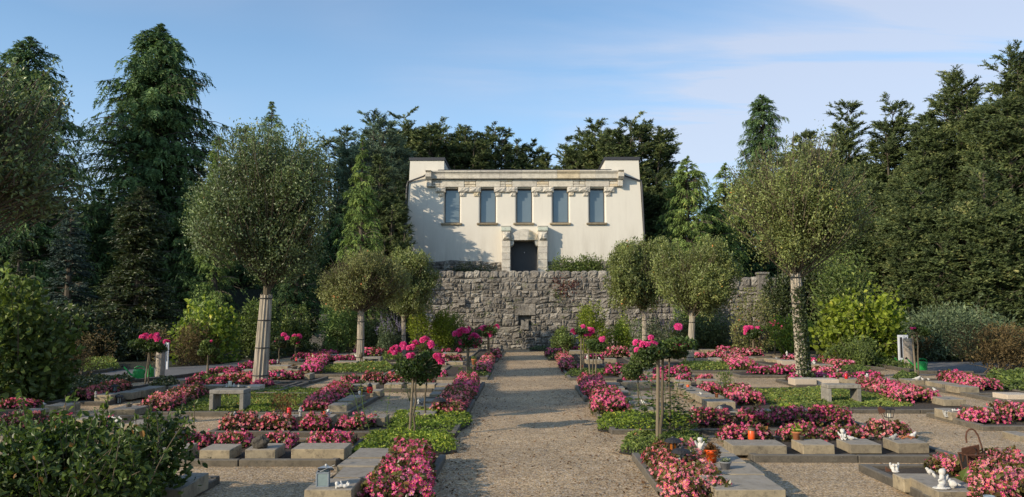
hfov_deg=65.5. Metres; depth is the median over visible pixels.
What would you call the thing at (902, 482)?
grave slab
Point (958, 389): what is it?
grave slab
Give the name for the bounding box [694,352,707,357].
begonia patch
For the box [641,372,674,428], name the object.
sucker shoot
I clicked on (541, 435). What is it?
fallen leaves
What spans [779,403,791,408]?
grass tuft
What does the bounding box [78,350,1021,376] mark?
ground
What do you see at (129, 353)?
dark hedge
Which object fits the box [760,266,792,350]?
dark shrub
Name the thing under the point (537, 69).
sky
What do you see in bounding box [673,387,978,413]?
grave bed
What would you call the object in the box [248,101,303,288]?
cypress
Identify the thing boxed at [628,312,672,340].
lavender shrub
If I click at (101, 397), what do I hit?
grave slab
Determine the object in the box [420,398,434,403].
grave slab
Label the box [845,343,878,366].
wild plant
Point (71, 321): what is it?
dark hedge
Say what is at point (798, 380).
grave slab
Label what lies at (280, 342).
standard rose
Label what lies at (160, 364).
water column
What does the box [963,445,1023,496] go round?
begonia patch
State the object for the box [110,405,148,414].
grave slab
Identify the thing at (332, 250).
cypress
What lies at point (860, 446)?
grave slab
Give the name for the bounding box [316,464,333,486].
square lantern
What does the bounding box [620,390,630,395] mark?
grave slab
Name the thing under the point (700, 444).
cherub figurine
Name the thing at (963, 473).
broad leaf plant
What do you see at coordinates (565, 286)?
creeper
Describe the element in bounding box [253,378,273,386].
begonia patch
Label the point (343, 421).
begonia patch
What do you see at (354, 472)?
grave slab
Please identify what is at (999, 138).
yew
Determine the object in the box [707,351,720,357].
begonia patch
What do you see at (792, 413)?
begonia patch
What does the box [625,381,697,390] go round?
grave bed
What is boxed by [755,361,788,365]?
grave bed
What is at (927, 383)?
grave slab
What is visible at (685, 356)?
standard rose
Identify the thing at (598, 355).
begonia patch
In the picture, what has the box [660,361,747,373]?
grave bed
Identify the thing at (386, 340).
lavender shrub
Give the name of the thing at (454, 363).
grave slab
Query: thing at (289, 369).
grave slab
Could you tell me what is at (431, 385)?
grave slab
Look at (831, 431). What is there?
begonia patch
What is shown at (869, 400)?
ground cover
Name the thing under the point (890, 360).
ground cover
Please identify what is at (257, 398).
ground cover
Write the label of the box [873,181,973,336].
yew
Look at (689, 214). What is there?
woods
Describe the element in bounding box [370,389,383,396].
grave slab
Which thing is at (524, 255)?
door
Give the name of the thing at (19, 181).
edge tree
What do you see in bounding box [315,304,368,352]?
yew bush
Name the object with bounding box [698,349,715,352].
grave slab
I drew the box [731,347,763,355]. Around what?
begonia patch
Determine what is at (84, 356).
brown shrub
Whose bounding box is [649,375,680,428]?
sucker shoot
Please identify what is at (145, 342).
standard rose
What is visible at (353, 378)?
begonia patch
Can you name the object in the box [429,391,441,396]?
grave slab
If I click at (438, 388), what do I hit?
grave slab
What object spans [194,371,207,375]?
begonia patch
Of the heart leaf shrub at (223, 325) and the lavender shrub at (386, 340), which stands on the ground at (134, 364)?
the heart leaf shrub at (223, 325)
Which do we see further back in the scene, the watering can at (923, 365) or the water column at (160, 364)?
the watering can at (923, 365)
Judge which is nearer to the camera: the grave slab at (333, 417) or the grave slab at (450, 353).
the grave slab at (333, 417)
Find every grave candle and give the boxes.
[367,383,372,392]
[748,428,754,439]
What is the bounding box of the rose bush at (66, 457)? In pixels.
[0,389,210,496]
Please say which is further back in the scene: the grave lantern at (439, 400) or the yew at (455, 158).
the yew at (455, 158)
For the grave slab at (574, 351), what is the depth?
35.29 m
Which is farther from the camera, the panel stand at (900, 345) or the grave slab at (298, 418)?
the panel stand at (900, 345)
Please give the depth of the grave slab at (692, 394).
16.37 m
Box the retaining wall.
[413,270,775,348]
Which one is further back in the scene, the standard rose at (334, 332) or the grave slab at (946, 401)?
the standard rose at (334, 332)
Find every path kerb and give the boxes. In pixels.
[79,366,118,374]
[130,372,204,382]
[865,363,973,374]
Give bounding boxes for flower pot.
[471,355,476,364]
[700,442,721,462]
[719,457,731,469]
[790,421,802,439]
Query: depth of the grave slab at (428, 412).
13.23 m
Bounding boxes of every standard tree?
[177,117,342,383]
[312,246,413,361]
[388,244,441,352]
[601,232,671,339]
[648,232,744,360]
[709,119,891,377]
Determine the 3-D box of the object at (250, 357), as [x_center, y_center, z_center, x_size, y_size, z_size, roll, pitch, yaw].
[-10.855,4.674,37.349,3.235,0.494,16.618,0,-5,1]
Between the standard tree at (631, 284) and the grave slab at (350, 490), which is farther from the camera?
the standard tree at (631, 284)
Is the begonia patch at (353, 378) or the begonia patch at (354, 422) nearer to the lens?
the begonia patch at (354, 422)
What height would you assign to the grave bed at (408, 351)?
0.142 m
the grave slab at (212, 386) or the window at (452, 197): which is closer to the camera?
the grave slab at (212, 386)
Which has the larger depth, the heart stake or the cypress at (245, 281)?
the cypress at (245, 281)
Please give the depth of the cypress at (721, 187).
57.05 m
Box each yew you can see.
[6,249,30,289]
[316,125,357,265]
[352,153,411,312]
[354,106,448,194]
[367,203,417,257]
[380,172,408,235]
[416,116,475,169]
[434,123,494,169]
[475,121,529,168]
[505,138,553,168]
[537,135,582,168]
[557,117,628,168]
[578,111,681,218]
[640,166,690,241]
[769,128,822,278]
[789,99,912,284]
[820,177,902,324]
[838,91,931,206]
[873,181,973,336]
[882,113,975,208]
[900,64,989,203]
[920,161,1023,332]
[947,39,1023,205]
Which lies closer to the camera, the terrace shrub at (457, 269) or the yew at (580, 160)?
the terrace shrub at (457, 269)
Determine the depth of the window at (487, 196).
48.71 m
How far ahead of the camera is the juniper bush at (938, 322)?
31.35 m
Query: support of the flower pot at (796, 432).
on the grave slab at (812, 446)
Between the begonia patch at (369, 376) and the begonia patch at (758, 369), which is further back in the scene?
the begonia patch at (758, 369)
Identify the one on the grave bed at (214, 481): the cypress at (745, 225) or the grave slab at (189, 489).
the grave slab at (189, 489)
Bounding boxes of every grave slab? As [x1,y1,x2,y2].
[21,408,49,414]
[45,403,80,412]
[76,416,111,427]
[94,393,119,400]
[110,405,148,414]
[116,390,140,399]
[124,420,160,430]
[129,388,152,397]
[143,386,165,392]
[162,480,197,496]
[163,443,197,456]
[168,385,207,388]
[181,473,208,493]
[199,444,241,458]
[206,384,227,391]
[223,385,247,387]
[245,384,264,388]
[245,443,284,457]
[269,365,291,370]
[270,414,301,427]
[285,368,302,371]
[291,443,351,459]
[304,373,314,378]
[304,478,361,496]
[306,414,336,426]
[328,402,351,411]
[333,361,357,363]
[334,467,394,496]
[336,459,399,473]
[337,398,357,407]
[345,395,364,403]
[348,448,405,458]
[350,384,361,390]
[362,383,379,389]
[368,414,388,425]
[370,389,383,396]
[384,383,403,387]
[406,410,436,417]
[407,383,436,388]
[415,404,430,409]
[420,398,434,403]
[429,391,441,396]
[433,387,444,390]
[436,383,451,386]
[443,352,458,354]
[447,361,463,364]
[569,350,582,353]
[585,359,601,363]
[604,358,616,362]
[606,382,619,385]
[619,381,650,387]
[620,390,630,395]
[624,396,655,404]
[629,401,650,405]
[632,406,655,414]
[652,380,666,386]
[674,380,690,385]
[674,386,694,393]
[678,443,729,458]
[681,388,703,395]
[686,391,711,399]
[694,358,707,360]
[695,394,724,402]
[696,379,717,384]
[697,453,745,462]
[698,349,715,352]
[699,475,785,496]
[702,399,735,408]
[704,463,764,475]
[707,357,721,361]
[724,440,786,454]
[728,409,737,421]
[764,358,772,361]
[777,360,794,364]
[788,377,816,385]
[791,439,834,453]
[814,378,838,383]
[836,439,881,453]
[839,378,859,382]
[883,437,928,452]
[893,473,938,492]
[898,378,924,385]
[910,477,986,496]
[925,381,945,385]
[930,382,958,388]
[931,396,965,405]
[934,408,963,420]
[945,385,978,393]
[992,392,1023,398]
[1002,431,1023,441]
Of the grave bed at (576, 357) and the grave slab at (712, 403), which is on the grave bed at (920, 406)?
the grave slab at (712, 403)
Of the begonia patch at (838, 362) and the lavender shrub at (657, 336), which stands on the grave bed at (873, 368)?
the begonia patch at (838, 362)
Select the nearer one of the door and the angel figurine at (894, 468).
the angel figurine at (894, 468)
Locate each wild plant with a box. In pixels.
[392,368,425,401]
[715,371,733,394]
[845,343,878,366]
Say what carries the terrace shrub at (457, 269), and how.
on the hillside
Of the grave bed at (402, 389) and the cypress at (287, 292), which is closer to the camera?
the grave bed at (402, 389)
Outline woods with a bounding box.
[7,166,760,281]
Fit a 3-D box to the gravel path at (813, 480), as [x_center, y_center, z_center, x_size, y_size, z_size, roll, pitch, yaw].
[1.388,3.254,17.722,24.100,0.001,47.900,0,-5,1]
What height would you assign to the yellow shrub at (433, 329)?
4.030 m
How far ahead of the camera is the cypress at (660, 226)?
53.94 m
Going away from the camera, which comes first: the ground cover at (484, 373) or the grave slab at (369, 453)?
the grave slab at (369, 453)
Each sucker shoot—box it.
[339,374,372,428]
[354,382,383,433]
[379,381,399,432]
[438,413,459,432]
[618,397,654,426]
[627,384,667,420]
[632,402,671,431]
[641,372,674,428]
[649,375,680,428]
[650,402,677,432]
[662,395,687,431]
[663,370,692,433]
[665,383,702,432]
[667,392,701,428]
[675,401,705,432]
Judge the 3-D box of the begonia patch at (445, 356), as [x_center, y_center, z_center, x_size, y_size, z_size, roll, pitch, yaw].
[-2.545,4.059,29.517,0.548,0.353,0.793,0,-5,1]
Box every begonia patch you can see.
[0,396,43,408]
[0,410,48,429]
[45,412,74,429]
[68,378,132,399]
[137,382,208,410]
[179,375,206,384]
[179,429,217,449]
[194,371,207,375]
[204,375,227,384]
[209,365,242,374]
[213,428,255,447]
[218,410,261,430]
[220,370,252,384]
[238,360,253,369]
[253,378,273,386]
[253,411,296,430]
[264,430,300,447]
[268,369,286,379]
[269,359,281,364]
[284,370,304,379]
[290,351,315,360]
[296,410,333,430]
[298,350,331,373]
[301,379,353,410]
[305,354,331,361]
[305,428,359,445]
[318,349,338,353]
[330,354,345,361]
[333,414,351,430]
[339,373,361,383]
[343,355,355,360]
[345,412,370,429]
[355,435,438,496]
[361,369,384,384]
[364,347,382,355]
[367,413,377,426]
[383,371,404,383]
[409,378,436,382]
[429,384,476,414]
[438,369,448,377]
[440,347,452,352]
[441,353,449,361]
[449,354,462,360]
[451,370,480,395]
[455,347,463,352]
[472,352,496,371]
[490,347,501,357]
[544,347,562,355]
[554,350,579,371]
[577,371,606,395]
[584,353,603,359]
[587,384,632,414]
[600,345,629,357]
[604,362,627,375]
[621,373,647,380]
[640,437,731,496]
[650,374,667,382]
[651,365,673,375]
[672,364,691,374]
[675,374,693,381]
[685,405,736,427]
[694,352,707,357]
[694,373,714,381]
[696,381,721,394]
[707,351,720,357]
[714,422,775,439]
[715,345,734,351]
[718,349,757,369]
[721,382,765,405]
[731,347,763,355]
[734,405,773,426]
[746,365,773,374]
[768,363,794,374]
[768,403,815,426]
[775,421,828,441]
[780,353,794,359]
[784,372,801,380]
[805,404,856,427]
[811,365,841,373]
[814,371,831,377]
[817,354,855,367]
[819,423,870,439]
[826,371,854,378]
[852,370,883,377]
[855,375,941,402]
[861,418,917,440]
[923,452,961,475]
[936,369,1005,390]
[956,405,1012,423]
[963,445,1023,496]
[986,399,1023,422]
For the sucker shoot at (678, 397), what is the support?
on the ground cover at (631, 444)
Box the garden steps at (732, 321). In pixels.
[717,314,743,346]
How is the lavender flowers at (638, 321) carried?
on the hillside
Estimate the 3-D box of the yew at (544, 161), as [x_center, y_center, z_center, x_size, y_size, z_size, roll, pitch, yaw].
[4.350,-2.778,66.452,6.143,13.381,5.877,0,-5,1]
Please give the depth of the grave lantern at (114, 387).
16.88 m
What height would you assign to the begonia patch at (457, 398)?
0.336 m
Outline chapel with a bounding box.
[404,157,644,272]
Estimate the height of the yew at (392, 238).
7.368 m
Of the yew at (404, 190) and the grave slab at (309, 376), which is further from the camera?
the yew at (404, 190)
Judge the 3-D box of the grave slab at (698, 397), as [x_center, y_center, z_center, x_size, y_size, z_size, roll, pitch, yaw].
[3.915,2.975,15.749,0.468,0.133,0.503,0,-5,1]
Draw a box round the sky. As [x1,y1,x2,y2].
[0,0,1023,247]
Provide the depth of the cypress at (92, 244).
49.73 m
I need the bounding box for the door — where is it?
[511,242,537,271]
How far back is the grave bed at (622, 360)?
30.39 m
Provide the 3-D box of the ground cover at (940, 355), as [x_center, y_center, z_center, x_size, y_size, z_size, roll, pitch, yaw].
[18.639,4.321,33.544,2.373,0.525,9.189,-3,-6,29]
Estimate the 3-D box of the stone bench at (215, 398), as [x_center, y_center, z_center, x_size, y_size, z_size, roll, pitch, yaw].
[-5.152,2.794,14.539,0.628,0.448,0.384,0,-5,1]
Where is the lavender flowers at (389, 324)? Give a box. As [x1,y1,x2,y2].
[375,312,405,333]
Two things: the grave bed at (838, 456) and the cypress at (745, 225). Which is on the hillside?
the cypress at (745, 225)
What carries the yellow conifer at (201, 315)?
on the ground at (134, 364)
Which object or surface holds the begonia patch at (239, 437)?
on the grave bed at (283, 460)
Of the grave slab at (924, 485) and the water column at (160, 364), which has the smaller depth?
the grave slab at (924, 485)
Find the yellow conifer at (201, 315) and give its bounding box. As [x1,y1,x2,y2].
[189,285,221,330]
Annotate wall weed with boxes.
[549,286,567,303]
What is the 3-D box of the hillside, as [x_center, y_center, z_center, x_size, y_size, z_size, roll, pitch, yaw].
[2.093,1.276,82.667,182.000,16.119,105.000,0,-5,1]
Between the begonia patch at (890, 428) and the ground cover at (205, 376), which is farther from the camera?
the ground cover at (205, 376)
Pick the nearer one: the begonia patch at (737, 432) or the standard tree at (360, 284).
the begonia patch at (737, 432)
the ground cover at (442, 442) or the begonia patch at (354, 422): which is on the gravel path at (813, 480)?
the ground cover at (442, 442)
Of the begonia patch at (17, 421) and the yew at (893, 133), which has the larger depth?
the yew at (893, 133)
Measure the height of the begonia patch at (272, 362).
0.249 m
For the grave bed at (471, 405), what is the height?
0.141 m
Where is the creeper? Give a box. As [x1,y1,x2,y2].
[550,273,581,306]
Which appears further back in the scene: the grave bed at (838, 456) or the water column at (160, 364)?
the water column at (160, 364)
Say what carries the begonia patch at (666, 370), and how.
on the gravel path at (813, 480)
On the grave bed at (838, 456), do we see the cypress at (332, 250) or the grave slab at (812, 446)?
the grave slab at (812, 446)
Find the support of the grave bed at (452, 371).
on the ground at (134, 364)
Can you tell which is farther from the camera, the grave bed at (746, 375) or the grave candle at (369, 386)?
the grave bed at (746, 375)
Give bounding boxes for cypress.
[0,36,111,307]
[2,205,91,311]
[60,23,234,322]
[72,203,120,282]
[73,188,120,320]
[160,183,248,326]
[189,136,239,344]
[218,125,276,290]
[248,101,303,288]
[261,247,326,320]
[302,204,355,294]
[649,221,678,249]
[656,155,725,258]
[693,204,750,276]
[703,163,753,276]
[729,169,759,273]
[735,94,789,278]
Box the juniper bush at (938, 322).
[894,293,1023,361]
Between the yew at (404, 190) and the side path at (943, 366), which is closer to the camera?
the side path at (943, 366)
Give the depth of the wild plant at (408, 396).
15.78 m
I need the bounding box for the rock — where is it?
[251,434,269,448]
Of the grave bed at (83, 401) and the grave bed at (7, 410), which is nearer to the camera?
the grave bed at (7, 410)
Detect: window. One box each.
[441,189,461,224]
[477,189,497,224]
[513,189,533,224]
[550,189,570,224]
[586,189,606,224]
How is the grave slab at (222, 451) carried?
on the grave bed at (283, 460)
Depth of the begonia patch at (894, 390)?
16.44 m
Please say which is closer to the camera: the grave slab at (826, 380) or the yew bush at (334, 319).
the grave slab at (826, 380)
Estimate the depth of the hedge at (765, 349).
38.67 m
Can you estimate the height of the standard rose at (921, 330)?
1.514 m
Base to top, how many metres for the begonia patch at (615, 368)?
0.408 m
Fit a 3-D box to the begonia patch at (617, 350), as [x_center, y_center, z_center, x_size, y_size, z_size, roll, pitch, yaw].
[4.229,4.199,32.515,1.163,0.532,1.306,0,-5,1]
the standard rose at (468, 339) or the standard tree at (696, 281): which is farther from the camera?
the standard tree at (696, 281)
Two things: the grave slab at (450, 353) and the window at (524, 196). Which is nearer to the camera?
the grave slab at (450, 353)
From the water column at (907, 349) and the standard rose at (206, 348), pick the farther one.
the water column at (907, 349)
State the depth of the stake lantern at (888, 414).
11.36 m
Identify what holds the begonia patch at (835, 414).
on the grave bed at (706, 430)
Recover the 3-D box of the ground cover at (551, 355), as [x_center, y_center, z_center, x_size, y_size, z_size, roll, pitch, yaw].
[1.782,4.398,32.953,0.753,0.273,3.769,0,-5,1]
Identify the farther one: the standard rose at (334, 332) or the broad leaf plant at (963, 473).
the standard rose at (334, 332)
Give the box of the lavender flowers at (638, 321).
[634,310,648,331]
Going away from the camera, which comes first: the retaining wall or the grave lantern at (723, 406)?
the grave lantern at (723, 406)
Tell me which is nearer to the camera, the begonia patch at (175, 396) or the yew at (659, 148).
the begonia patch at (175, 396)
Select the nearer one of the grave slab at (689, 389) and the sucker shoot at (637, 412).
the sucker shoot at (637, 412)
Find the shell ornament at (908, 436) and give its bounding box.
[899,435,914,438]
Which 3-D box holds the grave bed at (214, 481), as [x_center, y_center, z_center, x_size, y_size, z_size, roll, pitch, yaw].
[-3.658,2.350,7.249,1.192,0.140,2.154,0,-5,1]
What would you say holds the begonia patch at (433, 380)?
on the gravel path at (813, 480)
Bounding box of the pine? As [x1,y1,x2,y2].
[327,107,419,226]
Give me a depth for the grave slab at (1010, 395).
16.01 m
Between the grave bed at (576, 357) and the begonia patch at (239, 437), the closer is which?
the begonia patch at (239, 437)
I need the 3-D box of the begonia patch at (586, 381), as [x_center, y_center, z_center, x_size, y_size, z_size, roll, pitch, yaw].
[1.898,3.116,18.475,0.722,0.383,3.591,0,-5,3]
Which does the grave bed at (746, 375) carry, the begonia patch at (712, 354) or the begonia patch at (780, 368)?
the begonia patch at (780, 368)
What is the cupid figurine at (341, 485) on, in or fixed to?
on the grave slab at (350, 490)
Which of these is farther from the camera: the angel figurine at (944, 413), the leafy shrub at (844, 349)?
the leafy shrub at (844, 349)
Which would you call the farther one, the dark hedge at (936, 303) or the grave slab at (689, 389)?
the dark hedge at (936, 303)
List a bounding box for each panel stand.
[163,342,168,368]
[897,335,907,364]
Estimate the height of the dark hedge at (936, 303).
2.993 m
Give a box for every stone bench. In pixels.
[209,388,250,409]
[363,356,382,361]
[821,383,861,401]
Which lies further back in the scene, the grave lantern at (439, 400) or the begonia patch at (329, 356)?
the begonia patch at (329, 356)
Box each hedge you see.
[48,299,113,359]
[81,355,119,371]
[90,315,187,361]
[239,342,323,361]
[270,316,326,342]
[702,339,811,352]
[772,258,828,350]
[902,293,1023,353]
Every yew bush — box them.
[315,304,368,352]
[364,317,381,347]
[664,309,733,350]
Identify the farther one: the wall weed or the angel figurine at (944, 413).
the wall weed
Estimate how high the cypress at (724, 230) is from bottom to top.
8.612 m
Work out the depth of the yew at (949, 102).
46.48 m
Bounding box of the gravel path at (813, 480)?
[0,349,1023,496]
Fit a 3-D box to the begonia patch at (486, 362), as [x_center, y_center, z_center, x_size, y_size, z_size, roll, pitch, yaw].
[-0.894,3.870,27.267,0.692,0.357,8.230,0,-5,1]
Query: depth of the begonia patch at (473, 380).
18.09 m
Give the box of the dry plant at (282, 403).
[260,393,304,413]
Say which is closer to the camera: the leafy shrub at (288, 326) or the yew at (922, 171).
the leafy shrub at (288, 326)
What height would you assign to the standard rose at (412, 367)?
1.472 m
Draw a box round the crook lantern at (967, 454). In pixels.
[957,428,985,469]
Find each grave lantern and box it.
[111,384,117,391]
[115,394,123,403]
[432,397,445,409]
[664,436,681,449]
[671,446,690,465]
[716,404,732,408]
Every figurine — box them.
[298,407,302,416]
[335,481,349,488]
[695,437,704,449]
[837,429,845,439]
[889,462,898,472]
[925,467,934,473]
[932,468,950,489]
[942,410,949,416]
[947,478,961,487]
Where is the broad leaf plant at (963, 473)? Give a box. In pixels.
[952,467,968,480]
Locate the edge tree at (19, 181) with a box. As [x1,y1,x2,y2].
[0,57,108,271]
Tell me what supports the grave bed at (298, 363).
on the ground at (134, 364)
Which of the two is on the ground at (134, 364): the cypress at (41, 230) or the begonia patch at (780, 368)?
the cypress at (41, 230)
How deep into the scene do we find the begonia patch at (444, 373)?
21.81 m
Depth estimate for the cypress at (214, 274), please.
41.06 m
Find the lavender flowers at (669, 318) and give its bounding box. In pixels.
[655,306,680,332]
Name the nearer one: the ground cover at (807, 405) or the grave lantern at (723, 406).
the grave lantern at (723, 406)
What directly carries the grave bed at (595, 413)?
on the ground at (134, 364)
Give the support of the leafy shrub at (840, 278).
on the hillside
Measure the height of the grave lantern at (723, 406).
0.242 m
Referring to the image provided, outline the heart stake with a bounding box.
[878,407,885,418]
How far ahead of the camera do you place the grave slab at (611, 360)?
28.65 m
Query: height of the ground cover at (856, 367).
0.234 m
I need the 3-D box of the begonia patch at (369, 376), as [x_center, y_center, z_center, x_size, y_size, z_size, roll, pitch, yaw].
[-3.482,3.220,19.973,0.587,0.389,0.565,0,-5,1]
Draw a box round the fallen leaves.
[134,351,1021,496]
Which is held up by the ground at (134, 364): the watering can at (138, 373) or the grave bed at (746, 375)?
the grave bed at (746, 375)
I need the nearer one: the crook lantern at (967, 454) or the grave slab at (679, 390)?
the crook lantern at (967, 454)
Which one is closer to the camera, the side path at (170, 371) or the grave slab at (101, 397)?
the grave slab at (101, 397)
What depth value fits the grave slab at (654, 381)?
19.05 m
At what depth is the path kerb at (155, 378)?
21.67 m
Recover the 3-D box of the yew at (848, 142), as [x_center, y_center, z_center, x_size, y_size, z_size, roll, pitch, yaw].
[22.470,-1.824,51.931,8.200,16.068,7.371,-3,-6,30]
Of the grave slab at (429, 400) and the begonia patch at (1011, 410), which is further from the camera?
the grave slab at (429, 400)
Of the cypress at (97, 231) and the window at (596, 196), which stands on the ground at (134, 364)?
the cypress at (97, 231)
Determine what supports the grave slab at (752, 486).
on the grave bed at (639, 464)
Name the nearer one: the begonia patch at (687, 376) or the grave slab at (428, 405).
the grave slab at (428, 405)
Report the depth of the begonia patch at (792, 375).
20.76 m
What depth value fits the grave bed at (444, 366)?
27.00 m
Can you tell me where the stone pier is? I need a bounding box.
[755,272,769,348]
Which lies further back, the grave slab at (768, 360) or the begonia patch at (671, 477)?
the grave slab at (768, 360)
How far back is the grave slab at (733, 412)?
12.85 m
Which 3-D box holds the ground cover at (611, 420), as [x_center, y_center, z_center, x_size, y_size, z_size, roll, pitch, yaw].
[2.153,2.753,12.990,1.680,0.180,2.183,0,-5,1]
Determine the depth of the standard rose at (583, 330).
23.54 m
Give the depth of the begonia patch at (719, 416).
12.14 m
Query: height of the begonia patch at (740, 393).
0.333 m
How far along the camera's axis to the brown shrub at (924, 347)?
31.50 m
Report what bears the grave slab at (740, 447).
on the grave bed at (838, 456)
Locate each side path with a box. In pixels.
[95,363,239,379]
[919,360,1014,374]
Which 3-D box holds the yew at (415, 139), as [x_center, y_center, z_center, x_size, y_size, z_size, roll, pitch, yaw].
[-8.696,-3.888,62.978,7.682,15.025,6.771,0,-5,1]
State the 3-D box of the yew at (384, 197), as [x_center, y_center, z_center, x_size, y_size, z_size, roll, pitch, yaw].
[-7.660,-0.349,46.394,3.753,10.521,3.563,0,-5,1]
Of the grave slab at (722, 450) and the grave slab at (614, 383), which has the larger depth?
the grave slab at (614, 383)
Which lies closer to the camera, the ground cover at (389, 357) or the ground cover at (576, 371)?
the ground cover at (576, 371)
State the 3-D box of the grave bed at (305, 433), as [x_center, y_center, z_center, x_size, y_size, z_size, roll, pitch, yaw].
[-2.589,2.775,12.270,3.607,0.142,1.651,0,-5,1]
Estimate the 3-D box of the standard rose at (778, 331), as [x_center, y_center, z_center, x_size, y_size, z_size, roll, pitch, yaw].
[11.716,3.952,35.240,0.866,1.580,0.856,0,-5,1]
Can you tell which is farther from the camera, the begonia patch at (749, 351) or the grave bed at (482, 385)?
the begonia patch at (749, 351)
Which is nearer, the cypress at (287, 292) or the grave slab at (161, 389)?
the grave slab at (161, 389)
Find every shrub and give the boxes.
[0,258,91,403]
[54,325,117,376]
[144,314,226,365]
[166,294,249,364]
[231,294,284,358]
[277,299,311,355]
[375,321,400,352]
[406,295,454,352]
[434,305,477,351]
[449,258,498,271]
[546,252,607,271]
[549,325,570,349]
[572,295,610,353]
[603,311,637,349]
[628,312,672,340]
[672,294,708,349]
[727,287,778,353]
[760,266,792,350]
[767,313,814,356]
[806,245,890,355]
[808,282,914,363]
[821,334,881,365]
[911,332,944,360]
[943,321,1023,373]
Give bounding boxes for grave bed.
[0,405,57,414]
[0,415,188,432]
[47,381,179,405]
[141,392,384,416]
[166,381,308,390]
[168,438,363,466]
[175,475,219,496]
[208,418,462,437]
[267,381,301,387]
[271,376,327,383]
[288,353,377,364]
[313,363,396,376]
[330,454,445,496]
[351,383,437,391]
[364,350,418,356]
[426,382,484,400]
[435,366,493,379]
[441,361,465,367]
[451,399,474,417]
[464,349,503,362]
[556,349,584,362]
[563,363,621,380]
[575,385,588,401]
[579,356,629,364]
[587,402,633,419]
[601,416,874,434]
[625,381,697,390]
[632,453,787,496]
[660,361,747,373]
[670,358,723,361]
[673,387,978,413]
[702,351,771,357]
[721,436,957,462]
[723,371,795,377]
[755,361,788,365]
[762,360,885,370]
[776,379,915,386]
[858,464,1021,496]
[919,378,1023,396]
[926,412,1023,430]
[968,393,1023,403]
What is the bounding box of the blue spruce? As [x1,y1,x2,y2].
[32,208,104,338]
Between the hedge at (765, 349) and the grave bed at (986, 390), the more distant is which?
the hedge at (765, 349)
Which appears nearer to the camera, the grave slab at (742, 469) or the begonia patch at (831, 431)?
the grave slab at (742, 469)
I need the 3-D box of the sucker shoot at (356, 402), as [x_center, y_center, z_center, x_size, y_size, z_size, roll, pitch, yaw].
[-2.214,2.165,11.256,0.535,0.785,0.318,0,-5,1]
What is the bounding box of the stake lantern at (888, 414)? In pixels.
[882,407,894,422]
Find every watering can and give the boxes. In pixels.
[121,365,145,378]
[147,364,153,376]
[905,357,927,369]
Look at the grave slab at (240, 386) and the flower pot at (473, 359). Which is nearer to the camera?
the grave slab at (240, 386)
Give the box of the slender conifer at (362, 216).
[333,135,394,347]
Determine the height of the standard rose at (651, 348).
1.657 m
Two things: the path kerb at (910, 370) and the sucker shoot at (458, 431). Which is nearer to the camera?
the sucker shoot at (458, 431)
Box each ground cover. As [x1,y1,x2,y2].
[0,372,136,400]
[148,375,178,386]
[170,385,320,411]
[191,373,220,378]
[246,403,275,411]
[309,360,393,372]
[352,426,458,454]
[381,350,402,361]
[388,406,473,430]
[465,367,491,375]
[529,345,550,350]
[547,352,555,359]
[565,367,609,376]
[596,407,693,431]
[616,428,707,454]
[676,359,743,370]
[754,385,913,406]
[796,401,862,407]
[838,363,870,372]
[869,356,913,368]
[890,369,918,379]
[921,347,978,361]
[986,367,1023,390]
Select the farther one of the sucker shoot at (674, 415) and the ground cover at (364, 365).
the ground cover at (364, 365)
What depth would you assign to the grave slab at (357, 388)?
18.02 m
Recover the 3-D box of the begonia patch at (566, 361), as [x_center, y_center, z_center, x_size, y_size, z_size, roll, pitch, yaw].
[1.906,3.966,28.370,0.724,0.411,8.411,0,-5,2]
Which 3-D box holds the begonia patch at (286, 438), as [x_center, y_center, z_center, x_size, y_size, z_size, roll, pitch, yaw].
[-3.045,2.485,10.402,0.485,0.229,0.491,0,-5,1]
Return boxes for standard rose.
[127,332,169,383]
[197,339,220,372]
[271,333,289,360]
[286,334,304,360]
[328,328,345,349]
[388,336,444,430]
[417,353,442,412]
[452,326,483,371]
[474,324,499,353]
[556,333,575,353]
[570,324,594,369]
[585,336,606,373]
[620,354,655,406]
[632,323,697,438]
[668,353,689,428]
[743,325,766,355]
[766,320,785,355]
[910,324,931,375]
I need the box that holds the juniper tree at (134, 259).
[81,186,189,358]
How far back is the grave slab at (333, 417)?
12.42 m
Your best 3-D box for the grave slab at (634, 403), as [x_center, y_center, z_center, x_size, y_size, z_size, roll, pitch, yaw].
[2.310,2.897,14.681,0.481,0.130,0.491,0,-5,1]
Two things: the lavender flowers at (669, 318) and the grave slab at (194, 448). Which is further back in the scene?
the lavender flowers at (669, 318)
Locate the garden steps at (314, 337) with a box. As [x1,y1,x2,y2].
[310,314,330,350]
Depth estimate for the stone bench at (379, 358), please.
28.57 m
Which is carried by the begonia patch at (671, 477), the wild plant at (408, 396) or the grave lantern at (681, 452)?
the grave lantern at (681, 452)
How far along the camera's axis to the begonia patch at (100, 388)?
16.85 m
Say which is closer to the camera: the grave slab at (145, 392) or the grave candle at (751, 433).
the grave candle at (751, 433)
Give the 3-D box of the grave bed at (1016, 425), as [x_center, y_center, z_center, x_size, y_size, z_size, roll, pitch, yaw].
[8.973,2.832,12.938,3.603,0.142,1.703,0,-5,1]
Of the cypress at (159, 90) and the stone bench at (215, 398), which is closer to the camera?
the stone bench at (215, 398)
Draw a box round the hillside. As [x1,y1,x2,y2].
[0,225,829,349]
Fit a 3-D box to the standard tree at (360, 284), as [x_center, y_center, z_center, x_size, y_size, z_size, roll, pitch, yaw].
[-5.482,2.042,28.972,3.674,4.366,3.665,0,-5,1]
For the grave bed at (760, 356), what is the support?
on the ground at (134, 364)
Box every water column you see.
[154,350,165,376]
[903,338,913,368]

